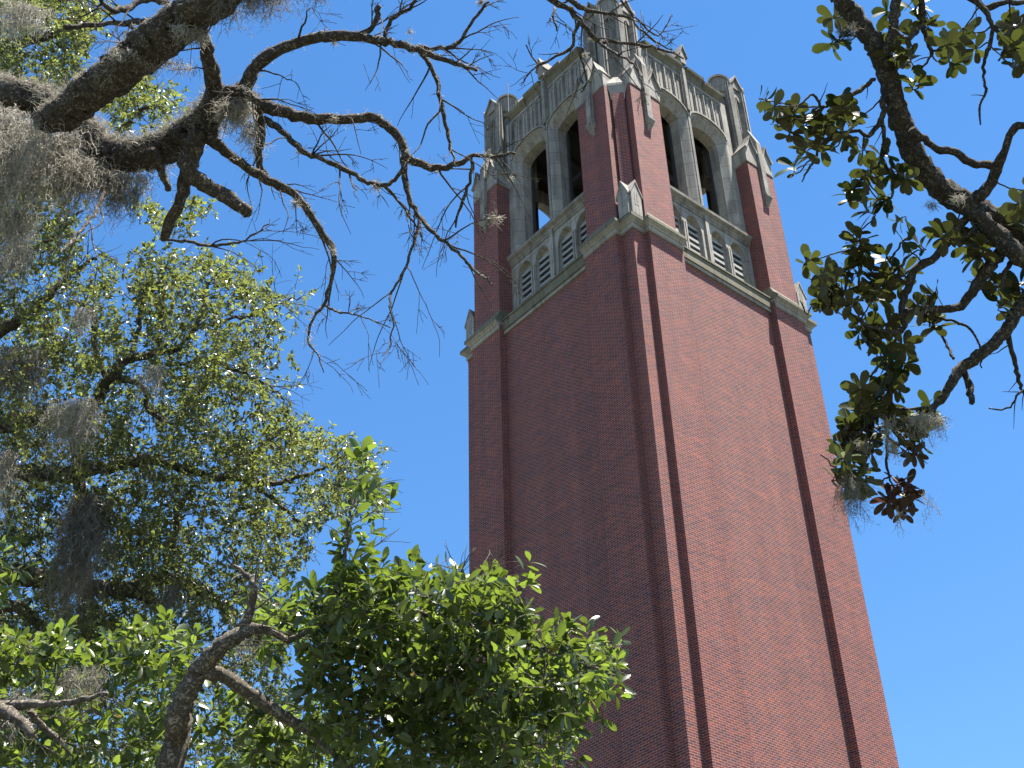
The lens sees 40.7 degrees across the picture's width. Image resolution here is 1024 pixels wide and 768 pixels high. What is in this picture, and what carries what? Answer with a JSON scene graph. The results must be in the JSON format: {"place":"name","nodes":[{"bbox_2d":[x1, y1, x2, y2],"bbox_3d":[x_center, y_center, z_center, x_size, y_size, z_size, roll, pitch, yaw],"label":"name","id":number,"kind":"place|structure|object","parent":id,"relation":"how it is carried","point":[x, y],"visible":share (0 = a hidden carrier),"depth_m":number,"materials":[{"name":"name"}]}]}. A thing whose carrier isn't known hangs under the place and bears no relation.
{"place":"outdoors","nodes":[
{"label":"outdoors","id":0,"kind":"place"},
{"bbox_2d":[0,0,1023,767],"label":"sky","id":1,"kind":"structure","parent":0,"point":[945,607],"materials":[{"name":"blue"}]},
{"bbox_2d":[460,0,898,767],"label":"bell tower","id":2,"kind":"structure","parent":0,"point":[650,434],"depth_m":39.88,"materials":[{"name":"red brick"}]},
{"label":"ground","id":3,"kind":"structure","parent":0,"visible":0},
{"bbox_2d":[0,0,397,767],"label":"live oak","id":4,"kind":"object","parent":3,"relation":"on","point":[150,532],"visible":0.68,"depth_m":14.44,"materials":[{"name":"green plant"}]},
{"bbox_2d":[0,444,31,533],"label":"spanish moss","id":5,"kind":"object","parent":4,"relation":"hanging from","point":[7,469],"visible":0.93,"depth_m":13.80,"materials":[{"name":"grey plant"}]},
{"bbox_2d":[0,238,48,322],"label":"spanish moss","id":6,"kind":"object","parent":4,"relation":"hanging from","point":[18,262],"visible":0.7,"depth_m":13.88,"materials":[{"name":"grey plant"}]},
{"bbox_2d":[0,0,56,60],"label":"spanish moss","id":7,"kind":"object","parent":4,"relation":"hanging from","point":[28,15],"visible":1,"depth_m":11.90,"materials":[{"name":"grey plant"}]},
{"bbox_2d":[0,343,66,437],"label":"spanish moss","id":8,"kind":"object","parent":4,"relation":"hanging from","point":[33,358],"visible":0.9,"depth_m":13.79,"materials":[{"name":"grey plant"}]},
{"bbox_2d":[40,562,98,631],"bbox_3d":[-4.440,2.135,13.829,0.499,1.025,0.598,3,-38,-6],"label":"spanish moss","id":9,"kind":"object","parent":4,"relation":"hanging from","point":[64,601],"visible":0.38,"depth_m":13.76,"materials":[{"name":"grey plant"}]},
{"bbox_2d":[32,395,108,492],"bbox_3d":[-4.388,0.508,13.711,0.737,1.288,0.814,-5,-38,4],"label":"spanish moss","id":10,"kind":"object","parent":4,"relation":"hanging from","point":[82,423],"visible":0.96,"depth_m":13.73,"materials":[{"name":"grey plant"}]},
{"bbox_2d":[24,490,127,635],"bbox_3d":[-4.255,1.710,13.540,0.958,1.800,0.918,26,-46,-31],"label":"spanish moss","id":11,"kind":"object","parent":4,"relation":"hanging from","point":[83,532],"visible":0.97,"depth_m":13.53,"materials":[{"name":"grey plant"}]},
{"bbox_2d":[60,305,96,342],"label":"spanish moss","id":12,"kind":"object","parent":4,"relation":"hanging from","point":[80,316],"visible":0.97,"depth_m":13.92,"materials":[{"name":"grey plant"}]},
{"bbox_2d":[130,364,173,410],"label":"spanish moss","id":13,"kind":"object","parent":4,"relation":"hanging from","point":[154,373],"visible":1,"depth_m":13.83,"materials":[{"name":"grey plant"}]},
{"bbox_2d":[2,31,304,614],"bbox_3d":[-5.022,-0.470,15.304,5.532,6.175,4.205,-14,-40,15],"label":"spanish moss","id":14,"kind":"object","parent":4,"relation":"attached to","point":[145,397],"visible":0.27,"depth_m":15.10,"materials":[{"name":"grey plant"}]},
{"bbox_2d":[147,581,191,629],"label":"spanish moss","id":15,"kind":"object","parent":4,"relation":"attached to","point":[171,597],"visible":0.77,"depth_m":13.73,"materials":[{"name":"grey plant"}]},
{"bbox_2d":[0,435,641,767],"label":"broadleaf tree","id":16,"kind":"object","parent":3,"relation":"on","point":[434,668],"visible":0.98,"depth_m":8.06,"materials":[{"name":"green plant"}]},
{"bbox_2d":[0,683,48,766],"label":"spanish moss","id":17,"kind":"object","parent":16,"relation":"hanging from","point":[12,724],"visible":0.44,"depth_m":8.32,"materials":[{"name":"grey plant"}]},
{"bbox_2d":[41,658,113,740],"bbox_3d":[-2.636,1.894,8.412,0.408,0.539,0.377,-1,-38,-1],"label":"spanish moss","id":18,"kind":"object","parent":16,"relation":"hanging from","point":[92,677],"visible":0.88,"depth_m":8.41,"materials":[{"name":"grey plant"}]},
{"bbox_2d":[233,635,263,667],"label":"spanish moss","id":19,"kind":"object","parent":16,"relation":"attached to","point":[242,647],"visible":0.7,"depth_m":8.40,"materials":[{"name":"grey plant"}]},
{"bbox_2d":[346,692,387,741],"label":"spanish moss","id":20,"kind":"object","parent":16,"relation":"hanging from","point":[377,720],"visible":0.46,"depth_m":7.98,"materials":[{"name":"grey plant"}]},
{"bbox_2d":[0,0,695,398],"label":"live oak","id":21,"kind":"object","parent":3,"relation":"on","point":[78,106],"visible":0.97,"depth_m":9.36,"materials":[{"name":"brown plant"}]},
{"bbox_2d":[0,152,31,233],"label":"spanish moss","id":22,"kind":"object","parent":21,"relation":"hanging from","point":[7,200],"visible":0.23,"depth_m":9.47,"materials":[{"name":"grey plant"}]},
{"bbox_2d":[0,208,43,270],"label":"spanish moss","id":23,"kind":"object","parent":21,"relation":"hanging from","point":[8,232],"visible":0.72,"depth_m":9.66,"materials":[{"name":"grey plant"}]},
{"bbox_2d":[0,100,65,276],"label":"spanish moss","id":24,"kind":"object","parent":21,"relation":"hanging from","point":[6,119],"visible":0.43,"depth_m":9.47,"materials":[{"name":"grey plant"}]},
{"bbox_2d":[0,109,98,251],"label":"spanish moss","id":25,"kind":"object","parent":21,"relation":"hanging from","point":[61,143],"visible":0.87,"depth_m":9.42,"materials":[{"name":"grey plant"}]},
{"bbox_2d":[34,150,133,233],"bbox_3d":[-3.035,-1.399,9.754,0.778,1.002,0.751,26,-46,-31],"label":"spanish moss","id":26,"kind":"object","parent":21,"relation":"hanging from","point":[91,165],"visible":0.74,"depth_m":9.58,"materials":[{"name":"grey plant"}]},
{"bbox_2d":[74,164,160,208],"bbox_3d":[-2.731,-1.392,9.661,0.620,0.643,0.537,3,-38,-6],"label":"spanish moss","id":27,"kind":"object","parent":21,"relation":"hanging from","point":[120,175],"visible":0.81,"depth_m":9.58,"materials":[{"name":"grey plant"}]},
{"bbox_2d":[88,177,147,236],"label":"spanish moss","id":28,"kind":"object","parent":21,"relation":"hanging from","point":[123,199],"visible":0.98,"depth_m":9.48,"materials":[{"name":"grey plant"}]},
{"bbox_2d":[99,40,199,83],"bbox_3d":[-2.356,-2.092,9.013,0.660,0.425,0.419,14,-41,-19],"label":"spanish moss","id":29,"kind":"object","parent":21,"relation":"hanging from","point":[167,63],"visible":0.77,"depth_m":9.00,"materials":[{"name":"grey plant"}]},
{"bbox_2d":[166,18,212,53],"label":"spanish moss","id":30,"kind":"object","parent":21,"relation":"hanging from","point":[200,38],"visible":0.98,"depth_m":8.79,"materials":[{"name":"grey plant"}]},
{"bbox_2d":[200,95,259,150],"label":"spanish moss","id":31,"kind":"object","parent":21,"relation":"hanging from","point":[233,110],"visible":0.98,"depth_m":9.33,"materials":[{"name":"grey plant"}]},
{"bbox_2d":[205,0,263,37],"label":"spanish moss","id":32,"kind":"object","parent":21,"relation":"hanging from","point":[238,11],"visible":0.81,"depth_m":8.69,"materials":[{"name":"grey plant"}]},
{"bbox_2d":[229,114,275,164],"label":"spanish moss","id":33,"kind":"object","parent":21,"relation":"hanging from","point":[253,134],"visible":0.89,"depth_m":9.49,"materials":[{"name":"grey plant"}]},
{"bbox_2d":[213,0,301,39],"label":"spanish moss","id":34,"kind":"object","parent":21,"relation":"hanging from","point":[271,3],"visible":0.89,"depth_m":8.66,"materials":[{"name":"grey plant"}]},
{"bbox_2d":[285,195,301,210],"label":"ball moss","id":35,"kind":"object","parent":21,"relation":"attached to","point":[295,203],"visible":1,"depth_m":9.49,"materials":[{"name":"grey plant"}]},
{"bbox_2d":[296,0,329,22],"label":"spanish moss","id":36,"kind":"object","parent":21,"relation":"hanging from","point":[321,3],"visible":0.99,"depth_m":8.70,"materials":[{"name":"grey plant"}]},
{"bbox_2d":[326,242,336,256],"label":"ball moss","id":37,"kind":"object","parent":21,"relation":"attached to","point":[331,251],"visible":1,"depth_m":9.49,"materials":[{"name":"grey plant"}]},
{"bbox_2d":[329,114,338,125],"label":"ball moss","id":38,"kind":"object","parent":21,"relation":"attached to","point":[334,119],"visible":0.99,"depth_m":9.50,"materials":[{"name":"grey plant"}]},
{"bbox_2d":[0,0,683,366],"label":"branch","id":39,"kind":"object","parent":21,"relation":"attached to","point":[104,128],"visible":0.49,"depth_m":9.62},
{"bbox_2d":[366,179,384,194],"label":"ball moss","id":40,"kind":"object","parent":21,"relation":"attached to","point":[374,189],"visible":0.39,"depth_m":9.50,"materials":[{"name":"grey plant"}]},
{"bbox_2d":[474,0,486,7],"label":"ball moss","id":41,"kind":"object","parent":21,"relation":"attached to","point":[480,2],"visible":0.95,"depth_m":9.49,"materials":[{"name":"grey plant"}]},
{"bbox_2d":[486,204,506,226],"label":"ball moss","id":42,"kind":"object","parent":21,"relation":"attached to","point":[493,219],"visible":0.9,"depth_m":9.49,"materials":[{"name":"grey plant"}]},
{"bbox_2d":[756,0,1023,523],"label":"magnolia tree","id":43,"kind":"object","parent":3,"relation":"on","point":[866,404],"visible":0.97,"depth_m":10.37,"materials":[{"name":"green plant"}]},
{"bbox_2d":[835,21,865,42],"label":"spanish moss","id":44,"kind":"object","parent":43,"relation":"hanging from","point":[852,29],"visible":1,"depth_m":10.24,"materials":[{"name":"grey plant"}]},
{"bbox_2d":[826,471,882,533],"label":"spanish moss","id":45,"kind":"object","parent":43,"relation":"hanging from","point":[844,488],"visible":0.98,"depth_m":9.99,"materials":[{"name":"grey plant"}]},
{"bbox_2d":[850,438,902,464],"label":"spanish moss","id":46,"kind":"object","parent":43,"relation":"hanging from","point":[860,446],"visible":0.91,"depth_m":10.24,"materials":[{"name":"grey plant"}]},
{"bbox_2d":[874,412,909,463],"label":"spanish moss","id":47,"kind":"object","parent":43,"relation":"hanging from","point":[889,431],"visible":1,"depth_m":10.12,"materials":[{"name":"grey plant"}]},
{"bbox_2d":[892,507,907,537],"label":"spanish moss","id":48,"kind":"object","parent":43,"relation":"hanging from","point":[899,515],"visible":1,"depth_m":10.16,"materials":[{"name":"grey plant"}]},
{"bbox_2d":[793,0,1016,460],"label":"spanish moss","id":49,"kind":"object","parent":43,"relation":"attached to","point":[932,199],"visible":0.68,"depth_m":10.40,"materials":[{"name":"grey plant"}]},
{"bbox_2d":[897,408,954,450],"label":"spanish moss","id":50,"kind":"object","parent":43,"relation":"hanging from","point":[916,419],"visible":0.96,"depth_m":10.08,"materials":[{"name":"grey plant"}]},
{"bbox_2d":[914,489,942,533],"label":"spanish moss","id":51,"kind":"object","parent":43,"relation":"hanging from","point":[924,493],"visible":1,"depth_m":10.14,"materials":[{"name":"grey plant"}]},
{"bbox_2d":[921,191,969,213],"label":"spanish moss","id":52,"kind":"object","parent":43,"relation":"attached to","point":[957,200],"visible":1,"depth_m":10.18,"materials":[{"name":"grey plant"}]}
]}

